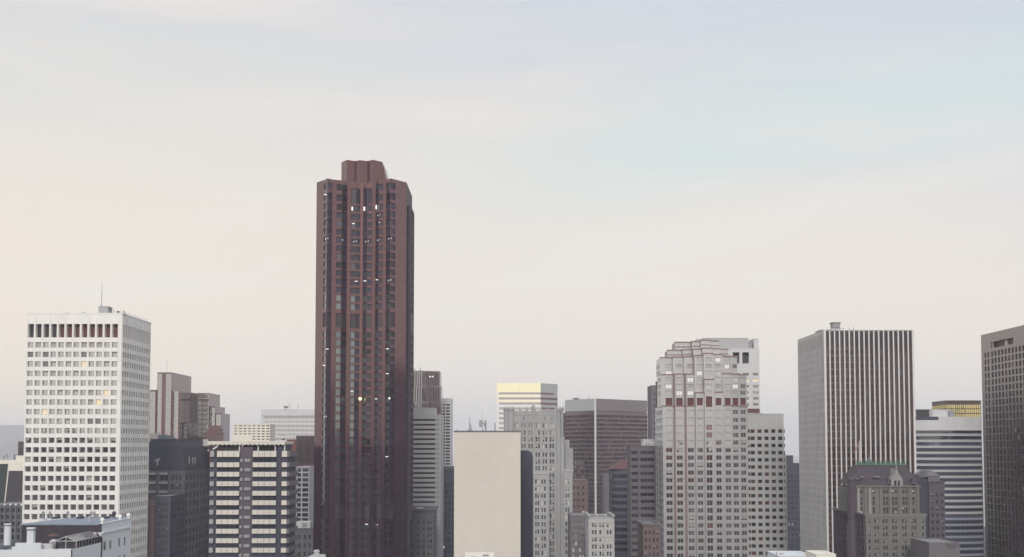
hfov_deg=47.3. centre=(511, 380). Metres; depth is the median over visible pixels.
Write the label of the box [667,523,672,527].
window
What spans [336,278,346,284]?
window
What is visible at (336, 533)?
window
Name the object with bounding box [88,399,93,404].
window
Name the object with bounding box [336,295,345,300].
window
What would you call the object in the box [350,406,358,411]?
window
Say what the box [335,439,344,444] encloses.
window
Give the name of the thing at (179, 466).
hotel
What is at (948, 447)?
office tower
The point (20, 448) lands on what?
apartment tower
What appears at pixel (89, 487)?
window
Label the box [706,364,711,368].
window
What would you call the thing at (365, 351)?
window
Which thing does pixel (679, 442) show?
window
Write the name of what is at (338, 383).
window
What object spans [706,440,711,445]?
window
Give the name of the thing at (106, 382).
window
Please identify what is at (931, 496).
apartment building
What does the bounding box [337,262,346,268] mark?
window
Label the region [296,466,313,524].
office building
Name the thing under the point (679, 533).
window
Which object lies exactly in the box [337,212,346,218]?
window
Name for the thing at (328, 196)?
window
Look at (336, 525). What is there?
window
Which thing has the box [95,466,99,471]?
window
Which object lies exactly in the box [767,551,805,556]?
rooftop block
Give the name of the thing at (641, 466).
ribbon window
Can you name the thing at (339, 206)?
window
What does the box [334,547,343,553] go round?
window
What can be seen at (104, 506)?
window
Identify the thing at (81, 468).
window
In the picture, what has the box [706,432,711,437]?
window
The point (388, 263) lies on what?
window
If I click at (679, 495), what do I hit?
window
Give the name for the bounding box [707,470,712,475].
window
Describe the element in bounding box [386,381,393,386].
window
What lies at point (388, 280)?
window
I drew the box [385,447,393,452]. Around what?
window
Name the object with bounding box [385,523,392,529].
window
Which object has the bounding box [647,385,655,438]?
office tower
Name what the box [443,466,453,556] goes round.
office building
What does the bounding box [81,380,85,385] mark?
window
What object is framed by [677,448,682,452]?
window
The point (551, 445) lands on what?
window
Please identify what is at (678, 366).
window
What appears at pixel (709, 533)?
window
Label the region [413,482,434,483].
ribbon window
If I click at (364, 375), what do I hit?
window
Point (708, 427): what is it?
window
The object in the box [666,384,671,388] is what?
window
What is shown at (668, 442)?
window
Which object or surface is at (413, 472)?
ribbon window
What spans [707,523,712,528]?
window
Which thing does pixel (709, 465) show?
window
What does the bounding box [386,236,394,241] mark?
window
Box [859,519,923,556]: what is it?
window
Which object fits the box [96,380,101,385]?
window
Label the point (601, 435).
office tower
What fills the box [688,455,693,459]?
window
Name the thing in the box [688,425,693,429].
window
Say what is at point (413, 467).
ribbon window
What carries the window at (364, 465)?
in the skyscraper
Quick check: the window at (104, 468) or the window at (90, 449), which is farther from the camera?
the window at (90, 449)
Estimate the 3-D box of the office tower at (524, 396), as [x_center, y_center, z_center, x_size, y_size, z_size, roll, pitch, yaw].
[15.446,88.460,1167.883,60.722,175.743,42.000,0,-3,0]
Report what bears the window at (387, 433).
in the skyscraper
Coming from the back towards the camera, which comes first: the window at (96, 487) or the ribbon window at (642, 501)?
the ribbon window at (642, 501)
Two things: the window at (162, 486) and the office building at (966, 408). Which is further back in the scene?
the office building at (966, 408)
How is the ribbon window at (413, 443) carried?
in the office building at (428, 456)
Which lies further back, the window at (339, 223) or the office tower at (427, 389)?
the office tower at (427, 389)
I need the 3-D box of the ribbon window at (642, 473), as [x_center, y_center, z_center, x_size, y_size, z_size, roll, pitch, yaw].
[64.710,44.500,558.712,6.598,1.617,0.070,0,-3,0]
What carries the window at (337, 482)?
in the skyscraper
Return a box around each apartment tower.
[18,441,23,455]
[207,441,297,556]
[233,423,274,440]
[442,398,452,465]
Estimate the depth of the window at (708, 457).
514.21 m
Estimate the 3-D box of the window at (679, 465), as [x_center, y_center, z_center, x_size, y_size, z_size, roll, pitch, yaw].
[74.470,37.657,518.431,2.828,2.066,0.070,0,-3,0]
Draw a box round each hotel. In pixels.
[0,511,132,556]
[148,433,209,556]
[832,441,926,556]
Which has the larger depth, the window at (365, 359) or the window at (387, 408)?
the window at (365, 359)
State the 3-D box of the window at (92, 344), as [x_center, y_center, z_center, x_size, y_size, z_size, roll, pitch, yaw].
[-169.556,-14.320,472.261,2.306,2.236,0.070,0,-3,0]
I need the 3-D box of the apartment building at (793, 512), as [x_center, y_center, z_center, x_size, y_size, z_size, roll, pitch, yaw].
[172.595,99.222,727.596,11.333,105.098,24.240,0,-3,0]
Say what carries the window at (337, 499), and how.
in the skyscraper
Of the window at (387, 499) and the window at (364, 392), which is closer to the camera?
the window at (387, 499)
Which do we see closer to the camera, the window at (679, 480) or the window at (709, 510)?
the window at (709, 510)
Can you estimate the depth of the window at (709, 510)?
512.96 m
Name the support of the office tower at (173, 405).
on the ground
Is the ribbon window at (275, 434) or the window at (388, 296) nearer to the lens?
the window at (388, 296)
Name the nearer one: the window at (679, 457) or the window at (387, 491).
the window at (679, 457)
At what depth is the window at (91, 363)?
471.87 m
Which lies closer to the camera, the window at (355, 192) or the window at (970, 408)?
the window at (355, 192)
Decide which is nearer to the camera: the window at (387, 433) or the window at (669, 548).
the window at (669, 548)
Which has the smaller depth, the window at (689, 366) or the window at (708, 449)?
the window at (708, 449)
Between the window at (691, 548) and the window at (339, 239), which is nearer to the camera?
the window at (691, 548)
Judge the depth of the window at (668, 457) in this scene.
520.27 m
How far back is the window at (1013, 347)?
627.88 m
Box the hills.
[0,425,23,459]
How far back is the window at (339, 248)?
583.25 m
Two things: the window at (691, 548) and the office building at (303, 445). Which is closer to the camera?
the window at (691, 548)
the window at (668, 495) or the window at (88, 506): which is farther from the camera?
the window at (668, 495)
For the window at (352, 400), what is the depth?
582.11 m
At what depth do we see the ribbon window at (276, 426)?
1299.69 m
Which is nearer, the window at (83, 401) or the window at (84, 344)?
the window at (83, 401)
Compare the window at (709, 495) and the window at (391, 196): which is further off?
the window at (391, 196)
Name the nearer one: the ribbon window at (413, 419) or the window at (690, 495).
the window at (690, 495)
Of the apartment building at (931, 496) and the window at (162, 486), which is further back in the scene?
the window at (162, 486)
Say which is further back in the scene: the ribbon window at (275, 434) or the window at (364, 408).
the ribbon window at (275, 434)
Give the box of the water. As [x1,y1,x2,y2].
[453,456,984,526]
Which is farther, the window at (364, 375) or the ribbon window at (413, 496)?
the ribbon window at (413, 496)
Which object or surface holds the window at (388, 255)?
in the skyscraper
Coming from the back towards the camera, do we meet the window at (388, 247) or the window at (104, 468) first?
the window at (388, 247)
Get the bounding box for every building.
[0,455,23,502]
[0,502,22,542]
[147,494,185,556]
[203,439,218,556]
[261,404,314,440]
[287,433,313,525]
[295,521,312,556]
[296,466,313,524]
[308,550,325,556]
[413,408,443,556]
[413,506,437,556]
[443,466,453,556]
[454,418,520,556]
[520,449,532,556]
[568,512,585,556]
[573,479,587,511]
[584,512,614,556]
[601,474,608,513]
[609,458,627,556]
[627,439,655,556]
[636,520,661,556]
[786,455,799,550]
[910,538,959,556]
[913,470,945,538]
[932,400,983,551]
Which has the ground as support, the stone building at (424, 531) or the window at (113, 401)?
the stone building at (424, 531)
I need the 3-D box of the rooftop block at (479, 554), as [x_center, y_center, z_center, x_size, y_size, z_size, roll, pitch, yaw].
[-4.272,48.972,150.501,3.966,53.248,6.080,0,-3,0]
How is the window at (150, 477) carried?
in the hotel at (179, 466)
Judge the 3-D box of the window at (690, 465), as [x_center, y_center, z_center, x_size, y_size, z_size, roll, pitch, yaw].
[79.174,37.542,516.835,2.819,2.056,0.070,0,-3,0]
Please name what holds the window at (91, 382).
in the office tower at (87, 413)
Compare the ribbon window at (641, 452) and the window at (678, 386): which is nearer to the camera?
the window at (678, 386)
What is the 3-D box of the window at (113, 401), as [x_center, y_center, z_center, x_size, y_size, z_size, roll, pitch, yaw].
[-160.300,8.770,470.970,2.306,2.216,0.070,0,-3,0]
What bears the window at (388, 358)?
in the skyscraper
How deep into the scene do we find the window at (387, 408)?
575.05 m
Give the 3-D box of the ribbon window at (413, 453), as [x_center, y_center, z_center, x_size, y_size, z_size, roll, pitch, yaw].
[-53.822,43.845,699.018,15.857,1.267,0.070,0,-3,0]
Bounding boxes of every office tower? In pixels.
[22,295,150,556]
[149,372,197,442]
[197,393,229,445]
[413,367,442,414]
[497,380,557,430]
[503,404,572,556]
[565,398,647,513]
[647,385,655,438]
[655,339,748,556]
[702,338,759,413]
[748,413,787,556]
[798,322,916,552]
[915,409,983,556]
[981,325,1023,556]
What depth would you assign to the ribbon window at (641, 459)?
559.13 m
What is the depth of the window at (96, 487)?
469.11 m
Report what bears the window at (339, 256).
in the skyscraper
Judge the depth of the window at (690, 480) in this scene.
516.48 m
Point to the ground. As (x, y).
(984, 544)
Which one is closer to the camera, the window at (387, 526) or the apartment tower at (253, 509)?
the apartment tower at (253, 509)
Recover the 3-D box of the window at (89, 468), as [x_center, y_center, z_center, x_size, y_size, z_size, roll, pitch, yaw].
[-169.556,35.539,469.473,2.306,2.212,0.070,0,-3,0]
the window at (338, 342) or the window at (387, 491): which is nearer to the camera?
the window at (387, 491)
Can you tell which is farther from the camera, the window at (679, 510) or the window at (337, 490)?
the window at (337, 490)
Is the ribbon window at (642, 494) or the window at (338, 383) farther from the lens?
the window at (338, 383)
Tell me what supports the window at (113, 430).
in the office tower at (87, 413)
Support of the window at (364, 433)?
in the skyscraper
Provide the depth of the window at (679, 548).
516.35 m
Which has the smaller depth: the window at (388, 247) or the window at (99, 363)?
the window at (99, 363)
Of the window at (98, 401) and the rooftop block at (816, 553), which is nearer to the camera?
the rooftop block at (816, 553)
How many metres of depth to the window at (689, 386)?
520.27 m
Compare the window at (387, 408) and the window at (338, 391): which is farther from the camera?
the window at (338, 391)
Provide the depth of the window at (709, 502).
513.15 m
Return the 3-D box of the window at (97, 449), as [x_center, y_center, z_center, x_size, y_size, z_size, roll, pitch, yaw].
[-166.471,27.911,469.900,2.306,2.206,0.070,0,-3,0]
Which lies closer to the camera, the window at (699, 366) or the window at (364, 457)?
the window at (699, 366)
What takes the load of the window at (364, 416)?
in the skyscraper
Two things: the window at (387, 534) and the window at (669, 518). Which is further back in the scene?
the window at (387, 534)
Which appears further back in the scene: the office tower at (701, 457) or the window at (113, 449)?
the office tower at (701, 457)
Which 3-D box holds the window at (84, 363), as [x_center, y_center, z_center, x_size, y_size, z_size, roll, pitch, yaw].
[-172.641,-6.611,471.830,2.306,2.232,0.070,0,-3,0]
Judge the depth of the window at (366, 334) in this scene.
583.67 m
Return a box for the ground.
[984,527,985,556]
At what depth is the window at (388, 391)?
575.33 m
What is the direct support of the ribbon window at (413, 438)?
in the office building at (428, 456)
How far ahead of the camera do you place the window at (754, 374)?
701.13 m
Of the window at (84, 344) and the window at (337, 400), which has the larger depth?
the window at (337, 400)
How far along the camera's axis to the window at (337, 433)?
577.58 m
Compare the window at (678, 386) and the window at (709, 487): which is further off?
the window at (678, 386)
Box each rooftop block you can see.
[464,552,493,556]
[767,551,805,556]
[805,550,835,556]
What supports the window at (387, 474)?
in the skyscraper
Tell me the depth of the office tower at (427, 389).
905.80 m
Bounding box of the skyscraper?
[313,160,413,556]
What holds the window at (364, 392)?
in the skyscraper
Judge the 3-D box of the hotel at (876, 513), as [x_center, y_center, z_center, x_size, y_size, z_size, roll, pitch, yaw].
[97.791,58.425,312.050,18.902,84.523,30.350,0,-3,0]
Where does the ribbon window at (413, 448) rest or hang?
in the office building at (428, 456)
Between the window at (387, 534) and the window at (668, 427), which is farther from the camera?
the window at (387, 534)
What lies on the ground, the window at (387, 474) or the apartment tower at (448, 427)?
the apartment tower at (448, 427)
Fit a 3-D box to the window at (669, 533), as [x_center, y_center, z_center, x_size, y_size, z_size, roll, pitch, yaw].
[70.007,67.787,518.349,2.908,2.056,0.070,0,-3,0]
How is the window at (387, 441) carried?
in the skyscraper
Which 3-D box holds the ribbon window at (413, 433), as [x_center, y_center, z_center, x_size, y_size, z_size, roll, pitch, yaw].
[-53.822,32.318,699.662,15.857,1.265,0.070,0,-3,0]
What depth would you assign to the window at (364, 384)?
582.25 m
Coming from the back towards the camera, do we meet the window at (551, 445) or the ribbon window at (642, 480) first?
the ribbon window at (642, 480)
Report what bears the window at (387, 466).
in the skyscraper
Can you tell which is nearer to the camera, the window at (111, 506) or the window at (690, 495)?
the window at (111, 506)
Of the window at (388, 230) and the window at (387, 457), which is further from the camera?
the window at (388, 230)
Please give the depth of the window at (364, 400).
581.90 m
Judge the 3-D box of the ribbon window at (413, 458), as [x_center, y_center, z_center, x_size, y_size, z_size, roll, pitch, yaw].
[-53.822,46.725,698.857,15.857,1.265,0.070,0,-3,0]
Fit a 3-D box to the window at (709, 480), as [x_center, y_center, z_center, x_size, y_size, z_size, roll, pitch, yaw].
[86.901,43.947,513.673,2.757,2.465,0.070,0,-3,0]
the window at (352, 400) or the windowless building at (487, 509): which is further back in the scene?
the window at (352, 400)
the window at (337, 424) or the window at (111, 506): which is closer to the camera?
the window at (111, 506)
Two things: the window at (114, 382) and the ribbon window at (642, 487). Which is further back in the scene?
the ribbon window at (642, 487)
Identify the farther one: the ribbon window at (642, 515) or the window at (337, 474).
the window at (337, 474)
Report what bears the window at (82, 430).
in the office tower at (87, 413)
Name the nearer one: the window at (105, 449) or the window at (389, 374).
the window at (105, 449)
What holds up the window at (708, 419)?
in the office tower at (701, 457)
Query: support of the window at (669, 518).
in the office tower at (701, 457)
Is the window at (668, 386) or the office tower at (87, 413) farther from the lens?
the window at (668, 386)
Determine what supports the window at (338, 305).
in the skyscraper
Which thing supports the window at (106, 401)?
in the office tower at (87, 413)
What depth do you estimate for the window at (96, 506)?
468.65 m
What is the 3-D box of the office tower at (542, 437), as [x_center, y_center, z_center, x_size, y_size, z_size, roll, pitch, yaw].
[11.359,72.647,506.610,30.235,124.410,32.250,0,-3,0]
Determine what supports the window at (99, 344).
in the office tower at (87, 413)
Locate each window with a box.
[25,342,148,556]
[79,466,84,471]
[80,428,84,433]
[80,447,84,452]
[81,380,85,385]
[81,399,85,404]
[82,342,86,347]
[82,361,86,366]
[86,504,91,509]
[87,447,92,452]
[87,466,91,471]
[87,485,91,490]
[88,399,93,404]
[88,428,92,433]
[89,361,93,366]
[89,380,93,385]
[90,342,94,347]
[94,485,99,490]
[94,504,98,509]
[95,428,100,433]
[95,447,99,452]
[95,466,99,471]
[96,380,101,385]
[96,399,100,404]
[97,342,101,347]
[97,361,101,366]
[102,466,107,471]
[102,485,106,490]
[102,504,106,509]
[103,428,107,433]
[103,447,107,452]
[104,361,109,366]
[104,380,108,385]
[104,399,108,404]
[105,342,109,347]
[109,504,114,509]
[110,447,115,452]
[110,466,114,471]
[110,485,114,490]
[111,399,116,404]
[111,428,115,433]
[112,342,117,347]
[112,361,116,366]
[112,380,116,385]
[148,475,155,479]
[148,484,155,489]
[160,475,167,479]
[160,484,167,489]
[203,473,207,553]
[264,417,314,418]
[264,421,313,422]
[275,425,313,427]
[275,429,313,431]
[275,434,313,435]
[321,182,394,556]
[334,523,344,528]
[334,531,344,536]
[334,539,344,544]
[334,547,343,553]
[335,398,345,403]
[335,406,345,411]
[335,414,345,419]
[335,422,344,427]
[335,431,344,435]
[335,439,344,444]
[335,447,344,452]
[335,455,344,460]
[335,463,344,468]
[335,472,344,477]
[335,480,344,485]
[335,488,344,493]
[335,496,344,501]
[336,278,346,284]
[336,287,346,292]
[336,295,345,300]
[336,303,345,309]
[336,332,345,337]
[336,340,345,345]
[336,348,345,353]
[336,356,345,362]
[336,365,345,370]
[336,373,345,378]
[336,381,345,386]
[336,389,345,394]
[337,184,346,191]
[337,195,346,201]
[337,204,346,210]
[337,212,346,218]
[337,221,346,227]
[337,229,346,235]
[337,237,346,243]
[337,245,346,251]
[337,254,346,259]
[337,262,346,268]
[337,270,346,276]
[350,398,358,403]
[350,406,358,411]
[352,189,359,203]
[362,373,370,378]
[362,382,370,386]
[362,390,369,395]
[362,398,369,403]
[362,406,369,411]
[362,414,369,419]
[362,422,369,427]
[362,431,369,435]
[362,439,369,444]
[362,447,369,452]
[362,455,369,460]
[362,463,369,468]
[363,332,370,337]
[363,341,370,345]
[363,349,370,354]
[363,357,370,362]
[363,365,370,370]
[364,188,371,203]
[385,389,393,394]
[385,397,393,402]
[385,406,393,411]
[385,414,393,419]
[385,422,393,427]
[385,430,393,435]
[385,439,393,444]
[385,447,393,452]
[385,455,393,460]
[385,464,393,469]
[385,472,393,477]
[385,480,393,485]
[385,488,393,494]
[385,497,392,502]
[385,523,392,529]
[385,532,392,537]
[385,540,392,545]
[385,548,392,553]
[386,228,394,233]
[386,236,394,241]
[386,244,394,250]
[386,253,394,258]
[386,261,394,266]
[386,269,394,274]
[386,277,394,283]
[386,286,394,291]
[386,294,394,299]
[386,302,394,308]
[386,331,393,336]
[386,339,393,344]
[386,347,393,353]
[386,356,393,361]
[386,364,393,369]
[386,372,393,377]
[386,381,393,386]
[387,182,394,189]
[387,193,394,199]
[413,419,434,420]
[413,424,434,425]
[413,429,434,430]
[413,433,434,434]
[413,438,434,439]
[413,443,434,444]
[413,448,434,449]
[413,453,434,454]
[413,458,434,459]
[413,462,434,463]
[413,467,434,468]
[413,472,434,473]
[413,477,434,478]
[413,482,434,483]
[413,487,434,488]
[413,491,434,492]
[413,496,434,497]
[413,501,434,502]
[521,423,566,556]
[640,451,653,453]
[640,458,653,460]
[640,465,653,467]
[640,472,653,474]
[641,479,653,481]
[641,486,653,488]
[641,493,653,495]
[641,500,653,502]
[641,507,653,509]
[641,514,654,516]
[656,358,746,556]
[665,364,671,368]
[665,377,671,381]
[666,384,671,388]
[666,425,671,429]
[666,440,671,444]
[666,448,671,452]
[666,455,672,459]
[666,463,672,467]
[666,478,672,482]
[666,493,672,497]
[666,508,672,512]
[667,516,672,520]
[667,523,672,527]
[667,531,672,535]
[667,546,672,550]
[676,364,681,368]
[676,377,681,381]
[676,384,681,388]
[676,425,682,429]
[677,440,682,444]
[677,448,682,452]
[677,455,682,459]
[677,463,682,467]
[677,478,682,482]
[677,493,682,497]
[677,508,682,512]
[677,516,682,520]
[677,523,683,527]
[677,531,683,535]
[677,546,683,550]
[687,364,692,368]
[687,377,692,381]
[687,384,693,388]
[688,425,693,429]
[688,440,693,444]
[688,448,693,452]
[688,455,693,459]
[688,463,693,467]
[688,478,693,482]
[688,493,693,497]
[688,508,694,512]
[688,516,694,520]
[688,523,694,527]
[688,531,694,535]
[689,546,694,550]
[697,425,702,429]
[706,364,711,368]
[706,384,711,388]
[706,417,711,422]
[706,425,711,429]
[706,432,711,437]
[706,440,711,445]
[706,447,712,452]
[706,455,712,460]
[707,463,712,467]
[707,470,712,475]
[707,478,712,482]
[707,485,712,490]
[707,493,712,497]
[707,500,712,505]
[707,508,712,512]
[707,515,712,520]
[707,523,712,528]
[707,531,712,535]
[707,538,712,543]
[707,546,712,550]
[749,501,750,554]
[753,373,758,405]
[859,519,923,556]
[932,404,981,457]
[985,347,1018,556]
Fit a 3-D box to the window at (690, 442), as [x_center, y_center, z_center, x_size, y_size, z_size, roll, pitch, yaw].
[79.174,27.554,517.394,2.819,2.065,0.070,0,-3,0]
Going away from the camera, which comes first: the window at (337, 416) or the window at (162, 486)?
the window at (162, 486)
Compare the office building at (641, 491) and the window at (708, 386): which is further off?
the office building at (641, 491)
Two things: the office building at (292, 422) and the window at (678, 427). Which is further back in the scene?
the office building at (292, 422)
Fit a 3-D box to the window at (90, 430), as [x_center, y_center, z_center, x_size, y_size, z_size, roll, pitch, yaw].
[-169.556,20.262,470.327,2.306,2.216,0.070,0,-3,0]
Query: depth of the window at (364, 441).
580.69 m
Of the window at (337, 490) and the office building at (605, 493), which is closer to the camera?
the window at (337, 490)
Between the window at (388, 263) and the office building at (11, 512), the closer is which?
the office building at (11, 512)
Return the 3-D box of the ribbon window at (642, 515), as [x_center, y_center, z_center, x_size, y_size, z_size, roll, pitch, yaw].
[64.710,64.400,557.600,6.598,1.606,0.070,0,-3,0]
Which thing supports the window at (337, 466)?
in the skyscraper
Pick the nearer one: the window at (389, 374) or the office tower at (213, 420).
the window at (389, 374)
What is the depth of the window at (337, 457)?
577.02 m
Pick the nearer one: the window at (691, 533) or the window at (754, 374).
the window at (691, 533)
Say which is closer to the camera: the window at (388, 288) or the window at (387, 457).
the window at (387, 457)
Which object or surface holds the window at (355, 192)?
in the skyscraper
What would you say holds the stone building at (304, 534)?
on the ground
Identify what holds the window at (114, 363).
in the office tower at (87, 413)
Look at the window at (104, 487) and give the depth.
469.11 m
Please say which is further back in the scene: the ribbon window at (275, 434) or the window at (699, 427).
the ribbon window at (275, 434)
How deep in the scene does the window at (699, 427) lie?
516.22 m
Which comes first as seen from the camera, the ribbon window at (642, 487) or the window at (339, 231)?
the ribbon window at (642, 487)
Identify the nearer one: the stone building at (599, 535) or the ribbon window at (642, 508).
the stone building at (599, 535)
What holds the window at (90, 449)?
in the office tower at (87, 413)
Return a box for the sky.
[0,0,1023,455]
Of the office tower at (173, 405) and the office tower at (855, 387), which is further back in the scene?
the office tower at (173, 405)
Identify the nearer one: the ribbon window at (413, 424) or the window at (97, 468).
the window at (97, 468)
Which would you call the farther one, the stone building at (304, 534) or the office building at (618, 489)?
the office building at (618, 489)
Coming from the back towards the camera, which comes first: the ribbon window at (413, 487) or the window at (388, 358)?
the ribbon window at (413, 487)
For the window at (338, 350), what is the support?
in the skyscraper
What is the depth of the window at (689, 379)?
520.40 m
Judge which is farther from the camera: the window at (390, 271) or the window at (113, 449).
the window at (390, 271)
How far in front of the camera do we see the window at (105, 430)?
470.37 m
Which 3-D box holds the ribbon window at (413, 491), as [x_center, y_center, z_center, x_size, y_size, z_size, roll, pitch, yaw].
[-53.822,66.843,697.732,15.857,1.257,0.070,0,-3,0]
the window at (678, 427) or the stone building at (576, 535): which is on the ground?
the stone building at (576, 535)
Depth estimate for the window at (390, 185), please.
581.12 m
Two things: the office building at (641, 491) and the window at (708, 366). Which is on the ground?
the office building at (641, 491)
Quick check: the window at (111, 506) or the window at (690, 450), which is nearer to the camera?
the window at (111, 506)
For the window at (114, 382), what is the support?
in the office tower at (87, 413)
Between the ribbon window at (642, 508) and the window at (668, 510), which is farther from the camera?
the ribbon window at (642, 508)
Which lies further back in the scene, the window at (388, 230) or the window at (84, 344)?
the window at (388, 230)
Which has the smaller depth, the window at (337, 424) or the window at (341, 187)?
the window at (337, 424)
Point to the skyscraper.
(363, 419)
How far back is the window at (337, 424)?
577.86 m
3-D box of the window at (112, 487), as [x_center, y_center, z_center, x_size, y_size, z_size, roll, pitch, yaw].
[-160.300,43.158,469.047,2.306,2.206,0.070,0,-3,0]
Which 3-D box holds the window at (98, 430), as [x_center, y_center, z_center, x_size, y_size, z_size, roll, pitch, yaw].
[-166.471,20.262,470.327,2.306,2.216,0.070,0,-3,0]
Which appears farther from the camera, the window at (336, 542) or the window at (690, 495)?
the window at (336, 542)
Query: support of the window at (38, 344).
in the office tower at (87, 413)
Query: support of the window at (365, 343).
in the skyscraper
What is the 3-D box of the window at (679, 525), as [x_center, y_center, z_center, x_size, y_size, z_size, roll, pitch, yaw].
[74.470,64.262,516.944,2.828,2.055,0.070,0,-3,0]
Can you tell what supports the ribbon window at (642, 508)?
in the office building at (641, 491)
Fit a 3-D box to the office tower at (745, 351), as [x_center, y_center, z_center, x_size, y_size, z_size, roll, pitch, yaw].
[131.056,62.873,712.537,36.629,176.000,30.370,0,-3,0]
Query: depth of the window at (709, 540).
512.21 m
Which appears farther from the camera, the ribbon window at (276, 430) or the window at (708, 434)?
the ribbon window at (276, 430)
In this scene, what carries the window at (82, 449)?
in the office tower at (87, 413)
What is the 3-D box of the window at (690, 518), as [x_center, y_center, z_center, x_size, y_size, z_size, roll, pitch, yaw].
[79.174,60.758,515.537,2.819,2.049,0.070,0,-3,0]
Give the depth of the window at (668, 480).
519.64 m
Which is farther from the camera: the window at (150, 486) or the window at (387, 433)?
the window at (387, 433)
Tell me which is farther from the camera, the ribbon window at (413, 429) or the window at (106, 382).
the ribbon window at (413, 429)
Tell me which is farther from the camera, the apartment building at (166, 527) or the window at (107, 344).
the apartment building at (166, 527)
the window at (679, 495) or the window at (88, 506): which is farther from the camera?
the window at (679, 495)
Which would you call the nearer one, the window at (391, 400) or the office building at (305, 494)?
the window at (391, 400)
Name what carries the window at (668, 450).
in the office tower at (701, 457)
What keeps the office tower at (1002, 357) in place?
on the ground
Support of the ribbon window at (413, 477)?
in the office building at (428, 456)
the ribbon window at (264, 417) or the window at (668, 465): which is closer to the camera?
the window at (668, 465)
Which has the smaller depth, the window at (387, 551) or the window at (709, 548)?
the window at (709, 548)
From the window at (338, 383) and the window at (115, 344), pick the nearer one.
the window at (115, 344)
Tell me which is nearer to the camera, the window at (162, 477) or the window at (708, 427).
the window at (708, 427)
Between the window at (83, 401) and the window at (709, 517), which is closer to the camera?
the window at (83, 401)
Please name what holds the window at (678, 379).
in the office tower at (701, 457)
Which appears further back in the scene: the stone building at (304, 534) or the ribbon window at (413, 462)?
the ribbon window at (413, 462)
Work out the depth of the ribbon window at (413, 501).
697.37 m
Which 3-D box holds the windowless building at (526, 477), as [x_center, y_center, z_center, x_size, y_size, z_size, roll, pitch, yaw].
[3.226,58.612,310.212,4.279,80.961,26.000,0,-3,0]
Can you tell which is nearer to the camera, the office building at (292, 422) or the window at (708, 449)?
the window at (708, 449)
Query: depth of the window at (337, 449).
577.23 m
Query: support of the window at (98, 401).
in the office tower at (87, 413)
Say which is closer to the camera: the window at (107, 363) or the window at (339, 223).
the window at (107, 363)
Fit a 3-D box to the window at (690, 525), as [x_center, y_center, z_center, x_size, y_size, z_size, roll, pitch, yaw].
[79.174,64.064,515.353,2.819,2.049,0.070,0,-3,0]
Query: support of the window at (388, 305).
in the skyscraper
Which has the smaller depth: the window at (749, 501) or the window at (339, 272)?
the window at (749, 501)
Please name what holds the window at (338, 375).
in the skyscraper
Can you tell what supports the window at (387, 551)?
in the skyscraper
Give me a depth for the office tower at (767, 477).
543.36 m
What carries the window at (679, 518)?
in the office tower at (701, 457)
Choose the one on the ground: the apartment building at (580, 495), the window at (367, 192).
the apartment building at (580, 495)

